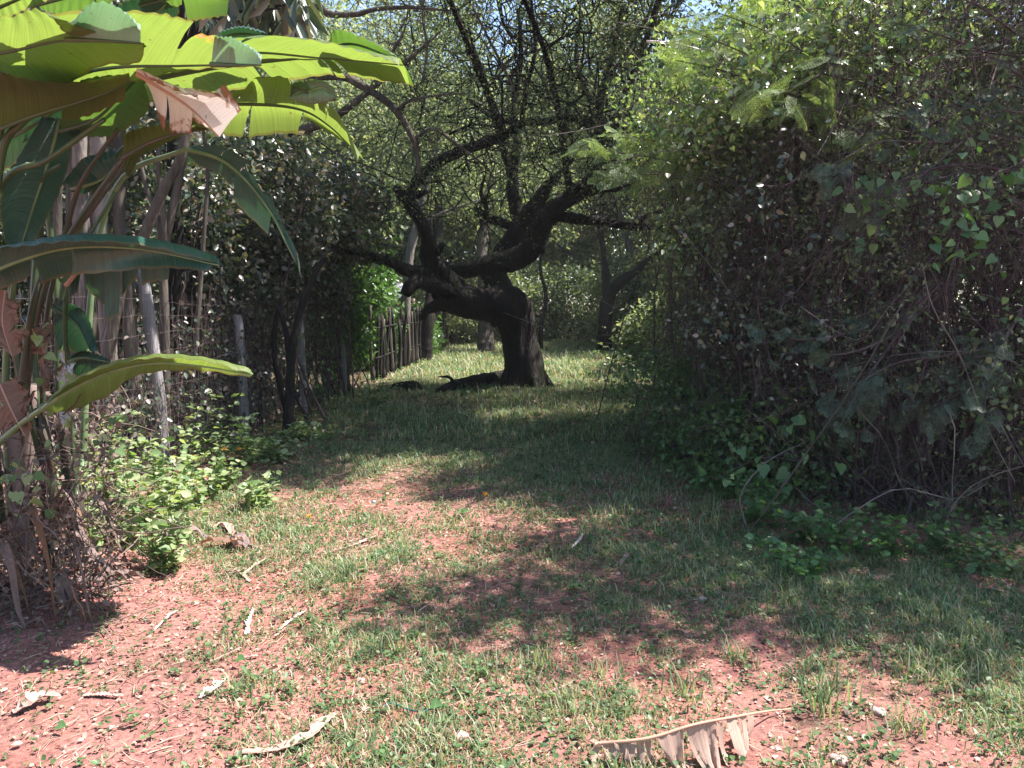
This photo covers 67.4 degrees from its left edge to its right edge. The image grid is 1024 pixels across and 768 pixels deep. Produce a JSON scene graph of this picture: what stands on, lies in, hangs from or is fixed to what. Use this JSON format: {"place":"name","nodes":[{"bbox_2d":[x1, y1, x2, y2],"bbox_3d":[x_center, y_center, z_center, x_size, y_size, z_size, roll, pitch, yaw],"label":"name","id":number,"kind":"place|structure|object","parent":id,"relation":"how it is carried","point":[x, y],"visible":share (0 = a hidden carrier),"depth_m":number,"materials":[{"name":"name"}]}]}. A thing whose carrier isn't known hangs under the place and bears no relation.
{"place":"outdoors","nodes":[
{"label":"outdoors","id":0,"kind":"place"},
{"bbox_2d":[0,309,1023,767],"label":"ground","id":1,"kind":"structure","parent":0,"point":[752,693],"depth_m":3.60,"materials":[{"name":"red soil"}]},
{"bbox_2d":[72,136,95,471],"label":"slender tree","id":2,"kind":"object","parent":1,"relation":"on","point":[79,150],"visible":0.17,"depth_m":6.93,"materials":[{"name":"grey plant"}]},
{"bbox_2d":[35,422,144,508],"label":"weed clump","id":3,"kind":"object","parent":1,"relation":"on","point":[113,469],"visible":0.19,"depth_m":5.79,"materials":[{"name":"green plant"}]},
{"bbox_2d":[0,132,195,433],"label":"hedge shrub","id":4,"kind":"object","parent":1,"relation":"on","point":[3,243],"visible":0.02,"depth_m":9.80,"materials":[{"name":"green plant"}]},
{"bbox_2d":[82,10,122,442],"bbox_3d":[-5.098,-2.779,8.207,3.118,7.073,3.271,0,6,0],"label":"slender tree","id":5,"kind":"object","parent":1,"relation":"on","point":[98,143],"visible":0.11,"depth_m":6.79,"materials":[{"name":"grey plant"}]},
{"bbox_2d":[0,0,250,314],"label":"hedge shrub","id":6,"kind":"object","parent":1,"relation":"on","point":[152,111],"visible":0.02,"depth_m":11.89,"materials":[{"name":"green plant"}]},
{"bbox_2d":[0,102,257,445],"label":"hedge shrub","id":7,"kind":"object","parent":1,"relation":"on","point":[191,180],"visible":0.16,"depth_m":8.73,"materials":[{"name":"green plant"}]},
{"bbox_2d":[111,131,150,473],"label":"slender tree","id":8,"kind":"object","parent":1,"relation":"on","point":[119,228],"visible":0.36,"depth_m":6.92,"materials":[{"name":"grey plant"}]},
{"bbox_2d":[55,436,212,544],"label":"weed clump","id":9,"kind":"object","parent":1,"relation":"on","point":[130,474],"visible":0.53,"depth_m":5.21,"materials":[{"name":"green plant"}]},
{"bbox_2d":[100,114,192,470],"bbox_3d":[-3.170,-0.717,6.662,0.985,3.241,0.102,0,6,0],"label":"slender tree","id":10,"kind":"object","parent":1,"relation":"on","point":[157,203],"visible":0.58,"depth_m":6.56,"materials":[{"name":"grey plant"}]},
{"bbox_2d":[137,269,170,472],"bbox_3d":[-3.346,-0.100,7.176,0.233,1.936,0.125,0,6,0],"label":"fence post","id":11,"kind":"object","parent":1,"relation":"on","point":[145,293],"visible":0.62,"depth_m":7.11,"materials":[{"name":"wood"}]},
{"bbox_2d":[114,0,209,451],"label":"slender tree","id":12,"kind":"object","parent":1,"relation":"on","point":[203,243],"visible":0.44,"depth_m":8.12,"materials":[{"name":"grey plant"}]},
{"bbox_2d":[138,122,187,460],"bbox_3d":[-3.307,-0.877,7.411,0.562,3.465,0.184,0,6,0],"label":"slender tree","id":13,"kind":"object","parent":1,"relation":"on","point":[164,223],"visible":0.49,"depth_m":7.36,"materials":[{"name":"grey plant"}]},
{"bbox_2d":[128,436,209,507],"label":"weed clump","id":14,"kind":"object","parent":1,"relation":"on","point":[201,488],"visible":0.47,"depth_m":6.14,"materials":[{"name":"green plant"}]},
{"bbox_2d":[129,440,210,530],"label":"weed clump","id":15,"kind":"object","parent":1,"relation":"on","point":[168,498],"visible":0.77,"depth_m":5.52,"materials":[{"name":"green plant"}]},
{"bbox_2d":[0,289,360,528],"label":"wire fence","id":16,"kind":"object","parent":1,"relation":"on","point":[264,329],"visible":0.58,"depth_m":8.39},
{"bbox_2d":[33,327,210,488],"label":"fence creeper","id":17,"kind":"object","parent":16,"relation":"attached to","point":[149,411],"visible":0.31,"depth_m":6.91,"materials":[{"name":"green plant"}]},
{"bbox_2d":[125,272,267,460],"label":"fence creeper","id":18,"kind":"object","parent":16,"relation":"attached to","point":[201,375],"visible":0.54,"depth_m":8.53,"materials":[{"name":"green plant"}]},
{"bbox_2d":[214,261,323,435],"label":"fence creeper","id":19,"kind":"object","parent":16,"relation":"attached to","point":[270,411],"visible":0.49,"depth_m":10.14,"materials":[{"name":"green plant"}]},
{"bbox_2d":[284,292,357,406],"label":"fence creeper","id":20,"kind":"object","parent":16,"relation":"attached to","point":[321,389],"visible":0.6,"depth_m":12.74,"materials":[{"name":"green plant"}]},
{"bbox_2d":[0,272,367,487],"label":"dry vine strings","id":21,"kind":"object","parent":1,"relation":"on","point":[199,349],"visible":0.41,"depth_m":7.56,"materials":[{"name":"brown plant"}]},
{"bbox_2d":[0,0,413,658],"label":"giant banana plant","id":22,"kind":"object","parent":1,"relation":"on","point":[76,74],"visible":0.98,"depth_m":3.92,"materials":[{"name":"green plant"}]},
{"bbox_2d":[0,278,127,519],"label":"creeper","id":23,"kind":"object","parent":22,"relation":"attached to","point":[26,478],"visible":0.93,"depth_m":3.97,"materials":[{"name":"green plant"}]},
{"bbox_2d":[172,388,244,468],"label":"weed clump","id":24,"kind":"object","parent":1,"relation":"on","point":[196,444],"visible":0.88,"depth_m":7.58,"materials":[{"name":"green plant"}]},
{"bbox_2d":[182,456,249,495],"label":"weed clump","id":25,"kind":"object","parent":1,"relation":"on","point":[221,482],"visible":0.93,"depth_m":6.55,"materials":[{"name":"green plant"}]},
{"bbox_2d":[134,116,315,389],"bbox_3d":[-5.606,-2.575,15.372,4.716,5.974,4.918,0,6,0],"label":"hedge shrub","id":26,"kind":"object","parent":1,"relation":"on","point":[204,333],"visible":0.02,"depth_m":14.91,"materials":[{"name":"green plant"}]},
{"bbox_2d":[233,315,249,441],"bbox_3d":[-3.255,-0.121,9.234,0.156,1.697,0.119,0,6,0],"label":"fence post","id":27,"kind":"object","parent":1,"relation":"on","point":[238,333],"visible":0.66,"depth_m":9.19,"materials":[{"name":"wood"}]},
{"bbox_2d":[167,0,329,443],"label":"broadleaf tree","id":28,"kind":"object","parent":1,"relation":"on","point":[280,17],"visible":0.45,"depth_m":7.19,"materials":[{"name":"grey plant"}]},
{"bbox_2d":[210,412,307,466],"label":"weed clump","id":29,"kind":"object","parent":1,"relation":"on","point":[245,445],"visible":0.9,"depth_m":7.62,"materials":[{"name":"green plant"}]},
{"bbox_2d":[237,470,281,511],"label":"weed clump","id":30,"kind":"object","parent":1,"relation":"on","point":[253,495],"visible":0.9,"depth_m":6.12,"materials":[{"name":"green plant"}]},
{"bbox_2d":[182,114,356,428],"bbox_3d":[-3.564,-1.644,10.729,2.535,4.469,3.148,0,6,0],"label":"hedge shrub","id":31,"kind":"object","parent":1,"relation":"on","point":[269,253],"visible":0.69,"depth_m":10.34,"materials":[{"name":"green plant"}]},
{"bbox_2d":[247,435,299,462],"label":"weed clump","id":32,"kind":"object","parent":1,"relation":"on","point":[272,451],"visible":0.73,"depth_m":8.02,"materials":[{"name":"green plant"}]},
{"bbox_2d":[271,307,296,425],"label":"slender tree","id":33,"kind":"object","parent":1,"relation":"on","point":[279,382],"visible":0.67,"depth_m":9.89,"materials":[{"name":"brown plant"}]},
{"bbox_2d":[242,713,337,753],"bbox_3d":[-0.788,1.300,2.841,0.134,0.039,0.403,6,8,44],"label":"dry sheath","id":34,"kind":"object","parent":1,"relation":"on","point":[317,726],"visible":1,"depth_m":2.81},
{"bbox_2d":[130,0,456,257],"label":"background tree","id":35,"kind":"object","parent":1,"relation":"on","point":[339,146],"visible":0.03,"depth_m":22.83,"materials":[{"name":"green plant"}]},
{"bbox_2d":[268,257,325,435],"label":"slender tree","id":36,"kind":"object","parent":1,"relation":"on","point":[290,352],"visible":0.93,"depth_m":9.56,"materials":[{"name":"brown plant"}]},
{"bbox_2d":[276,411,340,441],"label":"weed clump","id":37,"kind":"object","parent":1,"relation":"on","point":[301,432],"visible":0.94,"depth_m":9.22,"materials":[{"name":"green plant"}]},
{"bbox_2d":[262,149,399,401],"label":"hedge shrub","id":38,"kind":"object","parent":1,"relation":"on","point":[331,287],"visible":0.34,"depth_m":12.76,"materials":[{"name":"green plant"}]},
{"bbox_2d":[286,256,382,392],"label":"hedge shrub","id":39,"kind":"object","parent":1,"relation":"on","point":[358,323],"visible":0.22,"depth_m":14.36,"materials":[{"name":"green plant"}]},
{"bbox_2d":[161,0,583,415],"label":"overhanging tree","id":40,"kind":"object","parent":1,"relation":"on","point":[366,89],"visible":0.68,"depth_m":10.62,"materials":[{"name":"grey plant"}]},
{"bbox_2d":[335,221,411,371],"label":"understory bush","id":41,"kind":"object","parent":1,"relation":"on","point":[382,302],"visible":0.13,"depth_m":19.24,"materials":[{"name":"green plant"}]},
{"bbox_2d":[355,379,402,408],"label":"weed clump","id":42,"kind":"object","parent":1,"relation":"on","point":[375,397],"visible":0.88,"depth_m":12.11,"materials":[{"name":"green plant"}]},
{"bbox_2d":[313,0,475,257],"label":"background tree","id":43,"kind":"object","parent":1,"relation":"on","point":[338,24],"depth_m":41.63,"materials":[{"name":"green plant"}]},
{"bbox_2d":[301,88,506,274],"bbox_3d":[-5.980,-7.551,30.648,11.576,11.857,10.236,0,6,0],"label":"background tree","id":44,"kind":"object","parent":1,"relation":"on","point":[401,256],"visible":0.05,"depth_m":29.39,"materials":[{"name":"green plant"}]},
{"bbox_2d":[368,304,453,381],"bbox_3d":[-2.644,-1.718,24.056,0.340,1.938,15.324,0,6,3],"label":"paling fence","id":45,"kind":"object","parent":1,"relation":"on","point":[385,362],"visible":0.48,"depth_m":19.20,"materials":[{"name":"grey wood"}]},
{"bbox_2d":[327,1,500,336],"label":"tree","id":46,"kind":"object","parent":1,"relation":"on","point":[411,246],"visible":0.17,"depth_m":20.32,"materials":[{"name":"green plant"}]},
{"bbox_2d":[385,295,445,358],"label":"understory bush","id":47,"kind":"object","parent":1,"relation":"on","point":[437,333],"visible":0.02,"depth_m":24.26,"materials":[{"name":"green plant"}]},
{"bbox_2d":[386,268,464,340],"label":"understory bush","id":48,"kind":"object","parent":1,"relation":"on","point":[418,294],"visible":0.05,"depth_m":28.43,"materials":[{"name":"green plant"}]},
{"bbox_2d":[338,0,523,264],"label":"background tree","id":49,"kind":"object","parent":1,"relation":"on","point":[458,120],"visible":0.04,"depth_m":35.62,"materials":[{"name":"green plant"}]},
{"bbox_2d":[351,63,510,360],"bbox_3d":[-2.497,-5.330,24.176,5.037,9.078,4.669,3,7,30],"label":"tree","id":50,"kind":"object","parent":1,"relation":"on","point":[427,327],"visible":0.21,"depth_m":23.34,"materials":[{"name":"green plant"}]},
{"bbox_2d":[436,370,502,392],"bbox_3d":[-0.716,-0.064,15.310,1.943,0.380,0.402,-5,8,-42],"label":"fallen log","id":51,"kind":"object","parent":1,"relation":"on","point":[484,378],"visible":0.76,"depth_m":15.03,"materials":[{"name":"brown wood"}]},
{"bbox_2d":[446,257,543,344],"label":"understory bush","id":52,"kind":"object","parent":1,"relation":"on","point":[463,334],"visible":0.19,"depth_m":30.15,"materials":[{"name":"green plant"}]},
{"bbox_2d":[430,72,560,351],"bbox_3d":[-0.628,-5.986,27.421,5.315,9.757,5.149,0,6,0],"label":"tree","id":53,"kind":"object","parent":1,"relation":"on","point":[485,337],"visible":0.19,"depth_m":26.79,"materials":[{"name":"green plant"}]},
{"bbox_2d":[298,0,723,388],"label":"gnarled tree","id":54,"kind":"object","parent":1,"relation":"on","point":[519,245],"visible":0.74,"depth_m":13.68,"materials":[{"name":"brown plant"}]},
{"bbox_2d":[390,0,632,284],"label":"background tree","id":55,"kind":"object","parent":1,"relation":"on","point":[493,237],"visible":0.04,"depth_m":31.68,"materials":[{"name":"green plant"}]},
{"bbox_2d":[0,454,1022,767],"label":"straw","id":56,"kind":"object","parent":1,"relation":"on","point":[198,580],"visible":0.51,"depth_m":3.85,"materials":[{"name":"plant"}]},
{"bbox_2d":[0,341,1023,767],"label":"ground cover","id":57,"kind":"object","parent":1,"relation":"on","point":[546,633],"visible":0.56,"depth_m":4.09,"materials":[{"name":"green plant"}]},
{"bbox_2d":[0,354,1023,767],"bbox_3d":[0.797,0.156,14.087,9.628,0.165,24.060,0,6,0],"label":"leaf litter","id":58,"kind":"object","parent":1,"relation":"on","point":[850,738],"visible":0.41,"depth_m":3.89,"materials":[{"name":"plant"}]},
{"bbox_2d":[509,148,597,349],"bbox_3d":[1.333,-4.535,26.112,3.241,7.026,3.102,0,6,0],"label":"tree","id":59,"kind":"object","parent":1,"relation":"on","point":[543,317],"visible":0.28,"depth_m":25.79,"materials":[{"name":"green plant"}]},
{"bbox_2d":[515,257,612,341],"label":"understory bush","id":60,"kind":"object","parent":1,"relation":"on","point":[565,290],"visible":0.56,"depth_m":31.16,"materials":[{"name":"green plant"}]},
{"bbox_2d":[482,0,672,322],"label":"background tree","id":61,"kind":"object","parent":1,"relation":"on","point":[582,241],"depth_m":38.39,"materials":[{"name":"green plant"}]},
{"bbox_2d":[504,0,722,316],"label":"background tree","id":62,"kind":"object","parent":1,"relation":"on","point":[578,255],"visible":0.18,"depth_m":35.45,"materials":[{"name":"green plant"}]},
{"bbox_2d":[576,251,660,344],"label":"understory bush","id":63,"kind":"object","parent":1,"relation":"on","point":[625,292],"visible":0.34,"depth_m":29.30,"materials":[{"name":"green plant"}]},
{"bbox_2d":[608,290,692,369],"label":"understory bush","id":64,"kind":"object","parent":1,"relation":"on","point":[626,325],"visible":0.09,"depth_m":20.10,"materials":[{"name":"green plant"}]},
{"bbox_2d":[594,73,724,351],"bbox_3d":[5.516,-5.557,25.109,5.735,9.372,4.926,0,6,0],"label":"tree","id":65,"kind":"object","parent":1,"relation":"on","point":[609,292],"visible":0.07,"depth_m":26.63,"materials":[{"name":"green plant"}]},
{"bbox_2d":[506,232,871,538],"bbox_3d":[2.316,0.088,8.154,3.834,3.023,5.682,-2,6,-17],"label":"thicket shrub","id":66,"kind":"object","parent":1,"relation":"on","point":[728,415],"visible":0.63,"depth_m":6.90,"materials":[{"name":"green plant"}]},
{"bbox_2d":[657,267,829,379],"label":"leafy branch","id":67,"kind":"object","parent":66,"relation":"attached to","point":[725,336],"visible":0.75,"depth_m":6.34,"materials":[{"name":"green plant"}]},
{"bbox_2d":[591,708,790,767],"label":"torn dead frond","id":68,"kind":"object","parent":1,"relation":"on","point":[702,737],"visible":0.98,"depth_m":2.71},
{"bbox_2d":[672,440,757,499],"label":"weed clump","id":69,"kind":"object","parent":1,"relation":"on","point":[714,480],"visible":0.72,"depth_m":6.42,"materials":[{"name":"green plant"}]},
{"bbox_2d":[596,4,885,440],"bbox_3d":[3.162,-1.769,10.073,3.993,6.346,4.077,0,6,0],"label":"thicket shrub","id":70,"kind":"object","parent":1,"relation":"on","point":[663,315],"visible":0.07,"depth_m":10.07,"materials":[{"name":"green plant"}]},
{"bbox_2d":[629,5,865,381],"bbox_3d":[4.354,-2.971,14.131,4.606,8.031,5.414,0,6,0],"label":"thicket shrub","id":71,"kind":"object","parent":1,"relation":"on","point":[657,298],"visible":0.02,"depth_m":13.82,"materials":[{"name":"green plant"}]},
{"bbox_2d":[729,468,790,529],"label":"weed clump","id":72,"kind":"object","parent":1,"relation":"on","point":[754,505],"visible":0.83,"depth_m":5.66,"materials":[{"name":"green plant"}]},
{"bbox_2d":[527,0,1023,463],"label":"thicket shrub","id":73,"kind":"object","parent":1,"relation":"on","point":[685,109],"visible":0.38,"depth_m":7.08,"materials":[{"name":"green plant"}]},
{"bbox_2d":[560,125,818,226],"bbox_3d":[1.906,-2.051,7.314,3.026,1.045,0.831,-2,6,-15],"label":"acacia bough","id":74,"kind":"object","parent":73,"relation":"attached to","point":[627,172],"visible":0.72,"depth_m":7.12,"materials":[{"name":"green plant"}]},
{"bbox_2d":[615,41,869,229],"bbox_3d":[2.063,-2.283,7.141,2.098,1.739,1.194,0,6,0],"label":"vine","id":75,"kind":"object","parent":73,"relation":"attached to","point":[705,166],"visible":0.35,"depth_m":7.10,"materials":[{"name":"green plant"}]},
{"bbox_2d":[636,0,904,165],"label":"acacia bough","id":76,"kind":"object","parent":73,"relation":"attached to","point":[735,18],"visible":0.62,"depth_m":6.55,"materials":[{"name":"green plant"}]},
{"bbox_2d":[630,0,982,151],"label":"vine","id":77,"kind":"object","parent":73,"relation":"attached to","point":[810,18],"visible":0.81,"depth_m":6.18,"materials":[{"name":"green plant"}]},
{"bbox_2d":[728,48,934,166],"bbox_3d":[2.755,-2.265,6.107,2.238,1.144,0.753,-2,6,-18],"label":"acacia bough","id":78,"kind":"object","parent":73,"relation":"attached to","point":[799,116],"visible":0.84,"depth_m":5.99,"materials":[{"name":"green plant"}]},
{"bbox_2d":[532,0,1023,441],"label":"thicket shrub","id":79,"kind":"object","parent":1,"relation":"on","point":[668,16],"visible":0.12,"depth_m":9.88,"materials":[{"name":"green plant"}]},
{"bbox_2d":[745,533,850,580],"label":"weed clump","id":80,"kind":"object","parent":1,"relation":"on","point":[801,565],"visible":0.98,"depth_m":4.69,"materials":[{"name":"green plant"}]},
{"bbox_2d":[573,1,1023,518],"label":"thicket shrub","id":81,"kind":"object","parent":1,"relation":"on","point":[756,275],"visible":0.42,"depth_m":6.86,"materials":[{"name":"green plant"}]},
{"bbox_2d":[630,164,742,294],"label":"leafy branch","id":82,"kind":"object","parent":81,"relation":"attached to","point":[706,229],"visible":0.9,"depth_m":6.82,"materials":[{"name":"green plant"}]},
{"bbox_2d":[665,92,866,273],"bbox_3d":[2.018,-1.562,6.169,1.543,1.332,1.316,-3,6,-27],"label":"leafy branch","id":83,"kind":"object","parent":81,"relation":"attached to","point":[780,212],"visible":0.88,"depth_m":6.10,"materials":[{"name":"green plant"}]},
{"bbox_2d":[666,0,1023,539],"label":"thicket shrub","id":84,"kind":"object","parent":1,"relation":"on","point":[1008,442],"visible":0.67,"depth_m":5.96,"materials":[{"name":"green plant"}]},
{"bbox_2d":[698,414,878,519],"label":"vine","id":85,"kind":"object","parent":84,"relation":"attached to","point":[782,474],"visible":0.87,"depth_m":5.55,"materials":[{"name":"green plant"}]},
{"bbox_2d":[644,106,966,436],"bbox_3d":[2.211,-0.935,6.057,2.395,2.632,1.578,3,7,30],"label":"vine","id":86,"kind":"object","parent":84,"relation":"attached to","point":[728,292],"visible":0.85,"depth_m":6.05,"materials":[{"name":"green plant"}]},
{"bbox_2d":[741,273,960,448],"bbox_3d":[2.461,-0.182,5.426,1.756,1.221,0.598,-3,6,-28],"label":"acacia bough","id":87,"kind":"object","parent":84,"relation":"attached to","point":[898,331],"visible":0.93,"depth_m":5.32,"materials":[{"name":"green plant"}]},
{"bbox_2d":[823,141,988,254],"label":"vine","id":88,"kind":"object","parent":84,"relation":"attached to","point":[914,185],"visible":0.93,"depth_m":5.03,"materials":[{"name":"green plant"}]},
{"bbox_2d":[805,118,1013,265],"bbox_3d":[2.998,-1.393,5.520,1.870,1.086,0.508,-2,6,-17],"label":"acacia bough","id":89,"kind":"object","parent":84,"relation":"attached to","point":[905,178],"visible":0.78,"depth_m":5.42,"materials":[{"name":"green plant"}]},
{"bbox_2d":[812,43,1023,284],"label":"bare cane","id":90,"kind":"object","parent":84,"relation":"attached to","point":[907,171],"visible":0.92,"depth_m":5.16,"materials":[{"name":"brown plant"}]},
{"bbox_2d":[834,303,1023,458],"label":"acacia bough","id":91,"kind":"object","parent":84,"relation":"attached to","point":[973,406],"visible":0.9,"depth_m":5.15,"materials":[{"name":"green plant"}]},
{"bbox_2d":[876,0,1023,172],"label":"vine","id":92,"kind":"object","parent":84,"relation":"attached to","point":[984,136],"visible":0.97,"depth_m":5.34,"materials":[{"name":"green plant"}]},
{"bbox_2d":[906,315,1023,437],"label":"leafy branch","id":93,"kind":"object","parent":84,"relation":"attached to","point":[978,417],"visible":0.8,"depth_m":5.06,"materials":[{"name":"green plant"}]},
{"bbox_2d":[929,139,1023,277],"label":"vine","id":94,"kind":"object","parent":84,"relation":"attached to","point":[1016,175],"visible":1,"depth_m":4.68,"materials":[{"name":"green plant"}]},
{"bbox_2d":[744,227,971,538],"bbox_3d":[2.417,0.036,5.282,1.791,2.381,0.312,-1,6,-13],"label":"bare cane","id":95,"kind":"object","parent":1,"relation":"on","point":[790,475],"visible":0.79,"depth_m":5.18,"materials":[{"name":"brown plant"}]},
{"bbox_2d":[758,495,961,551],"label":"weed clump","id":96,"kind":"object","parent":1,"relation":"on","point":[797,518],"visible":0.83,"depth_m":5.14,"materials":[{"name":"green plant"}]},
{"bbox_2d":[814,502,946,563],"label":"weed clump","id":97,"kind":"object","parent":1,"relation":"on","point":[877,541],"visible":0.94,"depth_m":4.95,"materials":[{"name":"green plant"}]},
{"bbox_2d":[777,0,1023,444],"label":"thicket shrub","id":98,"kind":"object","parent":1,"relation":"on","point":[972,84],"visible":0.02,"depth_m":9.01,"materials":[{"name":"green plant"}]},
{"bbox_2d":[824,8,1023,502],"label":"thicket shrub","id":99,"kind":"object","parent":1,"relation":"on","point":[971,276],"visible":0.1,"depth_m":6.62,"materials":[{"name":"green plant"}]},
{"bbox_2d":[875,0,1023,142],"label":"acacia bough","id":100,"kind":"object","parent":99,"relation":"attached to","point":[1002,64],"visible":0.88,"depth_m":5.58,"materials":[{"name":"green plant"}]},
{"bbox_2d":[875,500,1023,579],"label":"weed clump","id":101,"kind":"object","parent":1,"relation":"on","point":[994,568],"visible":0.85,"depth_m":4.87,"materials":[{"name":"green plant"}]},
{"bbox_2d":[928,500,1023,573],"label":"weed clump","id":102,"kind":"object","parent":1,"relation":"on","point":[1000,554],"visible":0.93,"depth_m":4.68,"materials":[{"name":"green plant"}]},
{"bbox_2d":[0,334,1023,767],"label":"grass","id":103,"kind":"structure","parent":0,"point":[956,612],"depth_m":4.33,"materials":[{"name":"plant"}]},
{"bbox_2d":[119,478,212,574],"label":"weed clump","id":104,"kind":"object","parent":103,"relation":"on","point":[164,546],"visible":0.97,"depth_m":4.62,"materials":[{"name":"green plant"}]},
{"bbox_2d":[155,0,1023,305],"label":"sky","id":105,"kind":"structure","parent":0,"point":[708,3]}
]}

